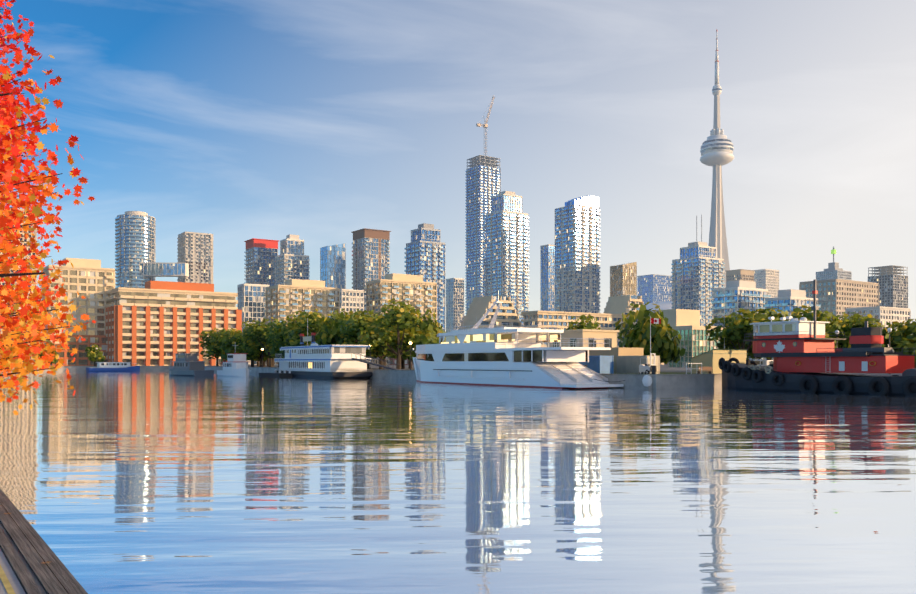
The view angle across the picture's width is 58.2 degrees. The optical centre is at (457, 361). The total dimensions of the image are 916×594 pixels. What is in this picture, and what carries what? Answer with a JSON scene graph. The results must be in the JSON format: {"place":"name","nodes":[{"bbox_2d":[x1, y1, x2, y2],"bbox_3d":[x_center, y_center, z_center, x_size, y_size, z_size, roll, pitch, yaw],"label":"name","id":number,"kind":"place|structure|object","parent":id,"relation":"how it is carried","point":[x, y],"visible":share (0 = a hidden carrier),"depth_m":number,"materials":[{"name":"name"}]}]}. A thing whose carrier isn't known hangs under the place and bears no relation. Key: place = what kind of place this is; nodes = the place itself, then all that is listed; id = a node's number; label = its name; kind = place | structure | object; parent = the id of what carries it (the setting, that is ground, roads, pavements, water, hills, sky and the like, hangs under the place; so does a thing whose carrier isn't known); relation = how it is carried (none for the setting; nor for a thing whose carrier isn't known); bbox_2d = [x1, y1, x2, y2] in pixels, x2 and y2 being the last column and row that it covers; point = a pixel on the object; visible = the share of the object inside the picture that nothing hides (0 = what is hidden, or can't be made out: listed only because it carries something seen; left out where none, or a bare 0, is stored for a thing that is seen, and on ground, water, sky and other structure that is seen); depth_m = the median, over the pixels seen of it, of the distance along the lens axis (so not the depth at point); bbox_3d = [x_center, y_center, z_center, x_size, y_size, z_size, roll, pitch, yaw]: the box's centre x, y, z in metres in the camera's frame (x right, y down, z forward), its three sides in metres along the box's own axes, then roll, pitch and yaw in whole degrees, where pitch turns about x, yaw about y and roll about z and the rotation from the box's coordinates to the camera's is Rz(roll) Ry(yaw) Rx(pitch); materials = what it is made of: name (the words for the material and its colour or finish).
{"place":"outdoors","nodes":[
{"label":"outdoors","id":0,"kind":"place"},
{"bbox_2d":[0,488,87,593],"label":"dock","id":1,"kind":"object","parent":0,"point":[25,550],"visible":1,"depth_m":7.56,"materials":[{"name":"wood"}]},
{"bbox_2d":[0,0,95,415],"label":"maple tree","id":2,"kind":"object","parent":1,"relation":"on","point":[12,144],"visible":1,"depth_m":10.93,"materials":[{"name":"orange plant"}]},
{"bbox_2d":[4,411,900,563],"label":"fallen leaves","id":3,"kind":"object","parent":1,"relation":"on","point":[400,490],"visible":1,"depth_m":13.02,"materials":[{"name":"orange plant"}]},
{"bbox_2d":[280,234,303,254],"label":"tower","id":4,"kind":"structure","parent":0,"point":[291,244],"depth_m":622.84,"materials":[{"name":"grey glass"}]},
{"bbox_2d":[411,223,440,241],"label":"tower","id":5,"kind":"structure","parent":0,"point":[425,232],"depth_m":555.02,"materials":[{"name":"blue glass"}]},
{"bbox_2d":[0,371,915,593],"bbox_3d":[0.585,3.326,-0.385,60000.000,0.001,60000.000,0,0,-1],"label":"water","id":6,"kind":"structure","parent":0,"point":[138,482],"depth_m":21.92,"materials":[{"name":"blue liquid"}]},
{"bbox_2d":[86,362,139,370],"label":"blue boat","id":7,"kind":"object","parent":6,"relation":"on","point":[113,366],"visible":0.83,"depth_m":281.82,"materials":[{"name":"blue metal"}]},
{"bbox_2d":[169,353,213,375],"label":"grey boat","id":8,"kind":"object","parent":6,"relation":"on","point":[187,364],"visible":0.88,"depth_m":193.13,"materials":[{"name":"grey"}]},
{"bbox_2d":[217,345,248,376],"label":"boat","id":9,"kind":"object","parent":6,"relation":"on","point":[235,365],"visible":0.9,"depth_m":182.04,"materials":[{"name":"white"}]},
{"bbox_2d":[259,370,291,376],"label":"float dock","id":10,"kind":"object","parent":6,"relation":"on","point":[280,374],"visible":0.9,"depth_m":180.72,"materials":[{"name":"grey concrete"}]},
{"bbox_2d":[274,318,371,378],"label":"paddle boat","id":11,"kind":"object","parent":6,"relation":"on","point":[314,360],"visible":0.96,"depth_m":166.40,"materials":[{"name":"white metal"}]},
{"bbox_2d":[413,291,623,388],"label":"yacht","id":12,"kind":"object","parent":6,"relation":"on","point":[506,356],"visible":1,"depth_m":113.84,"materials":[{"name":"white"}]},
{"bbox_2d":[718,279,915,395],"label":"tug","id":13,"kind":"object","parent":6,"relation":"on","point":[807,358],"visible":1,"depth_m":90.26,"materials":[{"name":"red metal"}]},
{"bbox_2d":[491,191,521,212],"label":"tower","id":14,"kind":"structure","parent":0,"point":[507,201],"depth_m":694.65,"materials":[{"name":"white glass"}]},
{"bbox_2d":[221,363,901,373],"bbox_3d":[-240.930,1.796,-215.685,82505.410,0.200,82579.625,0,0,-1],"label":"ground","id":15,"kind":"structure","parent":0,"point":[665,369],"depth_m":179.10,"materials":[{"name":"grey concrete"}]},
{"bbox_2d":[0,208,36,363],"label":"tower","id":16,"kind":"structure","parent":15,"relation":"on","point":[29,237],"depth_m":548.24,"materials":[{"name":"beige concrete"}]},
{"bbox_2d":[35,340,57,363],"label":"tree","id":17,"kind":"object","parent":15,"relation":"on","point":[53,361],"visible":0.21,"depth_m":284.49,"materials":[{"name":"green plant"}]},
{"bbox_2d":[39,258,114,365],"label":"block","id":18,"kind":"structure","parent":15,"relation":"on","point":[92,281],"depth_m":334.35,"materials":[{"name":"beige concrete"}]},
{"bbox_2d":[85,344,104,365],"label":"tree","id":19,"kind":"object","parent":15,"relation":"on","point":[94,355],"visible":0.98,"depth_m":291.72,"materials":[{"name":"green plant"}]},
{"bbox_2d":[115,211,155,287],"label":"skyscraper","id":20,"kind":"structure","parent":15,"relation":"on","point":[135,238],"depth_m":680.27,"materials":[{"name":"glass"}]},
{"bbox_2d":[139,262,188,276],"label":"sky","id":21,"kind":"structure","parent":20,"relation":"attached to","point":[156,269],"depth_m":679.45,"materials":[{"name":"blue glass"}]},
{"bbox_2d":[105,280,241,365],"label":"block","id":22,"kind":"structure","parent":15,"relation":"on","point":[157,323],"depth_m":336.51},
{"bbox_2d":[177,231,212,283],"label":"tower","id":23,"kind":"structure","parent":15,"relation":"on","point":[195,251],"depth_m":705.73,"materials":[{"name":"grey concrete"}]},
{"bbox_2d":[199,328,220,365],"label":"tree","id":24,"kind":"object","parent":15,"relation":"on","point":[204,344],"visible":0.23,"depth_m":289.13,"materials":[{"name":"green plant"}]},
{"bbox_2d":[207,328,242,361],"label":"tree","id":25,"kind":"object","parent":15,"relation":"on","point":[213,347],"visible":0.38,"depth_m":280.79,"materials":[{"name":"green plant"}]},
{"bbox_2d":[214,330,237,352],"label":"tree","id":26,"kind":"object","parent":15,"relation":"on","point":[218,339],"visible":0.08,"depth_m":278.26,"materials":[{"name":"green plant"}]},
{"bbox_2d":[219,328,246,361],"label":"tree","id":27,"kind":"object","parent":15,"relation":"on","point":[227,348],"visible":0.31,"depth_m":270.21,"materials":[{"name":"green plant"}]},
{"bbox_2d":[229,319,268,366],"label":"tree","id":28,"kind":"object","parent":15,"relation":"on","point":[242,343],"visible":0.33,"depth_m":262.05,"materials":[{"name":"green plant"}]},
{"bbox_2d":[237,283,269,364],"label":"block","id":29,"kind":"structure","parent":15,"relation":"on","point":[250,298],"depth_m":472.00,"materials":[{"name":"white glass"}]},
{"bbox_2d":[242,338,274,366],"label":"tree","id":30,"kind":"object","parent":15,"relation":"on","point":[253,352],"visible":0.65,"depth_m":257.23,"materials":[{"name":"green plant"}]},
{"bbox_2d":[250,358,266,365],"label":"tree","id":31,"kind":"object","parent":15,"relation":"on","point":[264,360],"visible":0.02,"depth_m":289.15,"materials":[{"name":"green plant"}]},
{"bbox_2d":[242,317,279,366],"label":"tree","id":32,"kind":"object","parent":15,"relation":"on","point":[256,332],"visible":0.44,"depth_m":249.07,"materials":[{"name":"green plant"}]},
{"bbox_2d":[244,238,278,285],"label":"tower","id":33,"kind":"structure","parent":15,"relation":"on","point":[261,254],"depth_m":638.60,"materials":[{"name":"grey glass"}]},
{"bbox_2d":[265,331,278,366],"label":"tree","id":34,"kind":"object","parent":15,"relation":"on","point":[269,342],"visible":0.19,"depth_m":241.58,"materials":[{"name":"green plant"}]},
{"bbox_2d":[271,316,291,357],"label":"tree","id":35,"kind":"object","parent":15,"relation":"on","point":[276,349],"visible":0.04,"depth_m":236.86,"materials":[{"name":"green plant"}]},
{"bbox_2d":[266,311,309,342],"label":"tree","id":36,"kind":"object","parent":15,"relation":"on","point":[281,326],"visible":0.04,"depth_m":227.16,"materials":[{"name":"green plant"}]},
{"bbox_2d":[274,311,306,346],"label":"tree","id":37,"kind":"object","parent":15,"relation":"on","point":[285,336],"visible":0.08,"depth_m":224.39,"materials":[{"name":"green plant"}]},
{"bbox_2d":[274,254,309,284],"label":"tower","id":38,"kind":"structure","parent":15,"relation":"on","point":[290,266],"depth_m":619.79,"materials":[{"name":"grey glass"}]},
{"bbox_2d":[263,279,339,364],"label":"block","id":39,"kind":"structure","parent":15,"relation":"on","point":[289,297],"depth_m":420.50,"materials":[{"name":"beige concrete"}]},
{"bbox_2d":[285,309,325,346],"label":"tree","id":40,"kind":"object","parent":15,"relation":"on","point":[294,338],"visible":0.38,"depth_m":208.77,"materials":[{"name":"green plant"}]},
{"bbox_2d":[299,312,336,343],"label":"tree","id":41,"kind":"object","parent":15,"relation":"on","point":[315,322],"visible":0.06,"depth_m":216.03,"materials":[{"name":"green plant"}]},
{"bbox_2d":[306,312,353,345],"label":"tree","id":42,"kind":"object","parent":15,"relation":"on","point":[328,336],"visible":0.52,"depth_m":199.00,"materials":[{"name":"green plant"}]},
{"bbox_2d":[320,243,345,288],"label":"tower","id":43,"kind":"structure","parent":15,"relation":"on","point":[332,266],"depth_m":751.29,"materials":[{"name":"blue glass"}]},
{"bbox_2d":[327,309,372,324],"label":"tree","id":44,"kind":"object","parent":15,"relation":"on","point":[347,313],"visible":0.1,"depth_m":226.78,"materials":[{"name":"green plant"}]},
{"bbox_2d":[340,289,363,314],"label":"block","id":45,"kind":"structure","parent":15,"relation":"on","point":[352,300],"depth_m":473.96,"materials":[{"name":"white concrete"}]},
{"bbox_2d":[336,315,387,368],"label":"tree","id":46,"kind":"object","parent":15,"relation":"on","point":[344,321],"depth_m":196.09,"materials":[{"name":"green plant"}]},
{"bbox_2d":[337,309,392,344],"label":"tree","id":47,"kind":"object","parent":15,"relation":"on","point":[352,327],"visible":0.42,"depth_m":184.87,"materials":[{"name":"green plant"}]},
{"bbox_2d":[351,228,390,313],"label":"tower","id":48,"kind":"structure","parent":15,"relation":"on","point":[370,254],"depth_m":611.09,"materials":[{"name":"grey glass"}]},
{"bbox_2d":[352,353,400,369],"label":"gangway","id":49,"kind":"object","parent":15,"relation":"on","point":[375,364],"visible":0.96,"depth_m":159.72,"materials":[{"name":"grey metal"}]},
{"bbox_2d":[357,318,404,368],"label":"tree","id":50,"kind":"object","parent":15,"relation":"on","point":[377,352],"visible":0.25,"depth_m":179.60,"materials":[{"name":"green plant"}]},
{"bbox_2d":[373,312,394,365],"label":"tree","id":51,"kind":"object","parent":15,"relation":"on","point":[393,356],"depth_m":209.32,"materials":[{"name":"green plant"}]},
{"bbox_2d":[357,298,438,369],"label":"tree","id":52,"kind":"object","parent":15,"relation":"on","point":[405,319],"visible":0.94,"depth_m":174.10,"materials":[{"name":"green plant"}]},
{"bbox_2d":[364,273,436,364],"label":"block","id":53,"kind":"structure","parent":15,"relation":"on","point":[416,291],"depth_m":422.80,"materials":[{"name":"beige concrete"}]},
{"bbox_2d":[389,301,424,368],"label":"tree","id":54,"kind":"object","parent":15,"relation":"on","point":[402,359],"visible":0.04,"depth_m":196.47,"materials":[{"name":"green plant"}]},
{"bbox_2d":[402,309,446,360],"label":"tree","id":55,"kind":"object","parent":15,"relation":"on","point":[429,324],"visible":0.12,"depth_m":187.45,"materials":[{"name":"green plant"}]},
{"bbox_2d":[404,240,444,330],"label":"tower","id":56,"kind":"structure","parent":15,"relation":"on","point":[426,259],"depth_m":553.61,"materials":[{"name":"blue glass"}]},
{"bbox_2d":[0,366,901,388],"bbox_3d":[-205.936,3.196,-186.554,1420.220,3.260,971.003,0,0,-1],"label":"quay walls","id":57,"kind":"structure","parent":15,"relation":"on","point":[668,381],"depth_m":104.15,"materials":[{"name":"concrete"}]},
{"bbox_2d":[642,374,651,386],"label":"buoy fender","id":58,"kind":"object","parent":57,"relation":"attached to","point":[647,380],"visible":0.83,"depth_m":99.34,"materials":[{"name":"white paint"}]},
{"bbox_2d":[446,278,463,332],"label":"tower","id":59,"kind":"structure","parent":15,"relation":"on","point":[454,303],"depth_m":795.11,"materials":[{"name":"grey glass"}]},
{"bbox_2d":[465,155,500,313],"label":"tower","id":60,"kind":"structure","parent":15,"relation":"on","point":[483,180],"depth_m":841.14,"materials":[{"name":"blue glass"}]},
{"bbox_2d":[476,96,494,155],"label":"tower crane","id":61,"kind":"object","parent":60,"relation":"on","point":[485,125],"visible":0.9,"depth_m":854.61,"materials":[{"name":"grey metal"}]},
{"bbox_2d":[458,296,521,329],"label":"stepped building","id":62,"kind":"structure","parent":15,"relation":"on","point":[480,307],"depth_m":394.88,"materials":[{"name":"beige concrete"}]},
{"bbox_2d":[96,328,891,373],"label":"street lamps","id":63,"kind":"object","parent":15,"relation":"on","point":[889,330],"visible":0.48,"depth_m":157.05,"materials":[{"name":"grey"}]},
{"bbox_2d":[484,210,528,325],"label":"tower","id":64,"kind":"structure","parent":15,"relation":"on","point":[506,254],"depth_m":690.96,"materials":[{"name":"blue glass"}]},
{"bbox_2d":[540,244,554,310],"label":"tower","id":65,"kind":"structure","parent":15,"relation":"on","point":[547,277],"depth_m":757.77,"materials":[{"name":"blue glass"}]},
{"bbox_2d":[555,195,599,312],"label":"tower","id":66,"kind":"structure","parent":15,"relation":"on","point":[577,254],"depth_m":642.99,"materials":[{"name":"blue glass"}]},
{"bbox_2d":[565,314,600,329],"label":"tree","id":67,"kind":"object","parent":15,"relation":"on","point":[582,324],"visible":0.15,"depth_m":183.08,"materials":[{"name":"green plant"}]},
{"bbox_2d":[521,310,661,364],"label":"building","id":68,"kind":"structure","parent":15,"relation":"on","point":[546,319],"depth_m":387.19,"materials":[{"name":"beige concrete"}]},
{"bbox_2d":[547,329,643,372],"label":"waterfront building","id":69,"kind":"structure","parent":15,"relation":"on","point":[608,336],"depth_m":127.89,"materials":[{"name":"beige"}]},
{"bbox_2d":[578,355,613,373],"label":"blue container","id":70,"kind":"object","parent":15,"relation":"on","point":[599,364],"visible":0.62,"depth_m":115.84,"materials":[{"name":"blue metal"}]},
{"bbox_2d":[584,365,656,373],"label":"bollards","id":71,"kind":"object","parent":15,"relation":"on","point":[653,371],"visible":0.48,"depth_m":101.06,"materials":[{"name":"metal"}]},
{"bbox_2d":[610,262,636,296],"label":"tower","id":72,"kind":"structure","parent":15,"relation":"on","point":[623,279],"depth_m":817.48,"materials":[{"name":"beige glass"}]},
{"bbox_2d":[604,295,663,364],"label":"building","id":73,"kind":"structure","parent":15,"relation":"on","point":[617,304],"depth_m":427.00,"materials":[{"name":"beige concrete"}]},
{"bbox_2d":[617,355,659,373],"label":"beige container","id":74,"kind":"object","parent":15,"relation":"on","point":[628,364],"visible":0.71,"depth_m":117.12,"materials":[{"name":"beige metal"}]},
{"bbox_2d":[639,353,656,373],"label":"forklift","id":75,"kind":"object","parent":15,"relation":"on","point":[646,367],"visible":0.77,"depth_m":105.96,"materials":[{"name":"white paint"}]},
{"bbox_2d":[612,301,685,363],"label":"tree","id":76,"kind":"object","parent":15,"relation":"on","point":[663,343],"visible":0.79,"depth_m":139.74,"materials":[{"name":"green plant"}]},
{"bbox_2d":[637,274,671,303],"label":"office","id":77,"kind":"structure","parent":15,"relation":"on","point":[652,288],"depth_m":1438.78,"materials":[{"name":"blue glass"}]},
{"bbox_2d":[650,316,660,352],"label":"flag pole","id":78,"kind":"object","parent":15,"relation":"on","point":[655,321],"visible":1,"depth_m":116.51,"materials":[{"name":"silver metal"}]},
{"bbox_2d":[686,363,701,373],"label":"rail frame","id":79,"kind":"object","parent":15,"relation":"on","point":[691,366],"visible":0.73,"depth_m":104.92,"materials":[{"name":"white paint"}]},
{"bbox_2d":[671,256,724,325],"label":"tower","id":80,"kind":"structure","parent":15,"relation":"on","point":[696,281],"depth_m":613.46,"materials":[{"name":"blue glass"}]},
{"bbox_2d":[668,325,728,366],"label":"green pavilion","id":81,"kind":"structure","parent":15,"relation":"on","point":[694,341],"depth_m":245.10,"materials":[{"name":"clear glass"}]},
{"bbox_2d":[654,309,699,325],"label":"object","id":82,"kind":"structure","parent":81,"relation":"on","point":[681,317],"depth_m":250.83,"materials":[{"name":"beige concrete"}]},
{"bbox_2d":[697,367,711,373],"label":"bench","id":83,"kind":"object","parent":15,"relation":"on","point":[705,368],"visible":0.81,"depth_m":110.68,"materials":[{"name":"brown wood"}]},
{"bbox_2d":[700,29,733,287],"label":"observation tower","id":84,"kind":"structure","parent":15,"relation":"on","point":[717,149],"depth_m":1357.19,"materials":[{"name":"concrete"}]},
{"bbox_2d":[689,349,747,373],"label":"shed","id":85,"kind":"structure","parent":15,"relation":"on","point":[711,358],"depth_m":116.80,"materials":[{"name":"beige"}]},
{"bbox_2d":[705,308,775,356],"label":"tree","id":86,"kind":"object","parent":15,"relation":"on","point":[736,330],"visible":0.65,"depth_m":133.95,"materials":[{"name":"green plant"}]},
{"bbox_2d":[726,269,754,281],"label":"building","id":87,"kind":"structure","parent":15,"relation":"on","point":[740,274],"depth_m":1100.41,"materials":[{"name":"beige concrete"}]},
{"bbox_2d":[712,280,770,359],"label":"block","id":88,"kind":"structure","parent":15,"relation":"on","point":[749,292],"depth_m":397.17,"materials":[{"name":"blue glass"}]},
{"bbox_2d":[751,360,772,365],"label":"white suv","id":89,"kind":"object","parent":15,"relation":"on","point":[763,362],"visible":0.1,"depth_m":115.51,"materials":[{"name":"white paint"}]},
{"bbox_2d":[754,269,778,297],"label":"office","id":90,"kind":"structure","parent":15,"relation":"on","point":[768,279],"depth_m":1150.23,"materials":[{"name":"grey concrete"}]},
{"bbox_2d":[724,285,809,359],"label":"yard masts","id":91,"kind":"object","parent":15,"relation":"on","point":[737,308],"visible":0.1,"depth_m":135.54,"materials":[{"name":"silver metal"}]},
{"bbox_2d":[745,308,803,359],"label":"tree","id":92,"kind":"object","parent":15,"relation":"on","point":[771,313],"visible":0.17,"depth_m":143.94,"materials":[{"name":"green plant"}]},
{"bbox_2d":[764,289,820,359],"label":"block","id":93,"kind":"structure","parent":15,"relation":"on","point":[789,300],"depth_m":378.24,"materials":[{"name":"blue glass"}]},
{"bbox_2d":[775,305,845,349],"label":"tree","id":94,"kind":"object","parent":15,"relation":"on","point":[831,326],"visible":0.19,"depth_m":132.00,"materials":[{"name":"green plant"}]},
{"bbox_2d":[799,279,878,319],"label":"block","id":95,"kind":"structure","parent":15,"relation":"on","point":[835,297],"depth_m":510.66,"materials":[{"name":"beige concrete"}]},
{"bbox_2d":[816,268,851,280],"bbox_3d":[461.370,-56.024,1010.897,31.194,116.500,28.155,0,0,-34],"label":"storey","id":96,"kind":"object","parent":95,"relation":"on","point":[832,273],"depth_m":1002.12,"materials":[{"name":"grey concrete"}]},
{"bbox_2d":[828,246,838,267],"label":"beacon","id":97,"kind":"object","parent":96,"relation":"on","point":[833,264],"visible":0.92,"depth_m":1008.41,"materials":[{"name":"green"}]},
{"bbox_2d":[834,312,876,350],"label":"tree","id":98,"kind":"object","parent":15,"relation":"on","point":[845,315],"depth_m":144.20,"materials":[{"name":"green plant"}]},
{"bbox_2d":[833,313,893,347],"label":"tree","id":99,"kind":"object","parent":15,"relation":"on","point":[853,322],"visible":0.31,"depth_m":134.47,"materials":[{"name":"green plant"}]},
{"bbox_2d":[845,306,910,350],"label":"block","id":100,"kind":"structure","parent":15,"relation":"on","point":[885,315],"depth_m":445.78,"materials":[{"name":"beige concrete"}]},
{"bbox_2d":[868,265,907,307],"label":"tower","id":101,"kind":"structure","parent":15,"relation":"on","point":[893,289],"depth_m":899.94,"materials":[{"name":"concrete"}]},
{"bbox_2d":[884,319,915,367],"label":"tree","id":102,"kind":"object","parent":15,"relation":"on","point":[901,337],"visible":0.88,"depth_m":131.94,"materials":[{"name":"green plant"}]},
{"bbox_2d":[644,301,671,313],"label":"building","id":103,"kind":"structure","parent":0,"point":[665,305],"depth_m":1107.24,"materials":[{"name":"white"}]},
{"bbox_2d":[680,241,715,258],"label":"rooftop penthouse","id":104,"kind":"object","parent":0,"point":[697,249],"depth_m":618.68,"materials":[{"name":"blue glass"}]},
{"bbox_2d":[696,215,701,241],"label":"antennas","id":105,"kind":"object","parent":104,"relation":"on","point":[701,228],"visible":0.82,"depth_m":623.45,"materials":[{"name":"grey metal"}]}
]}

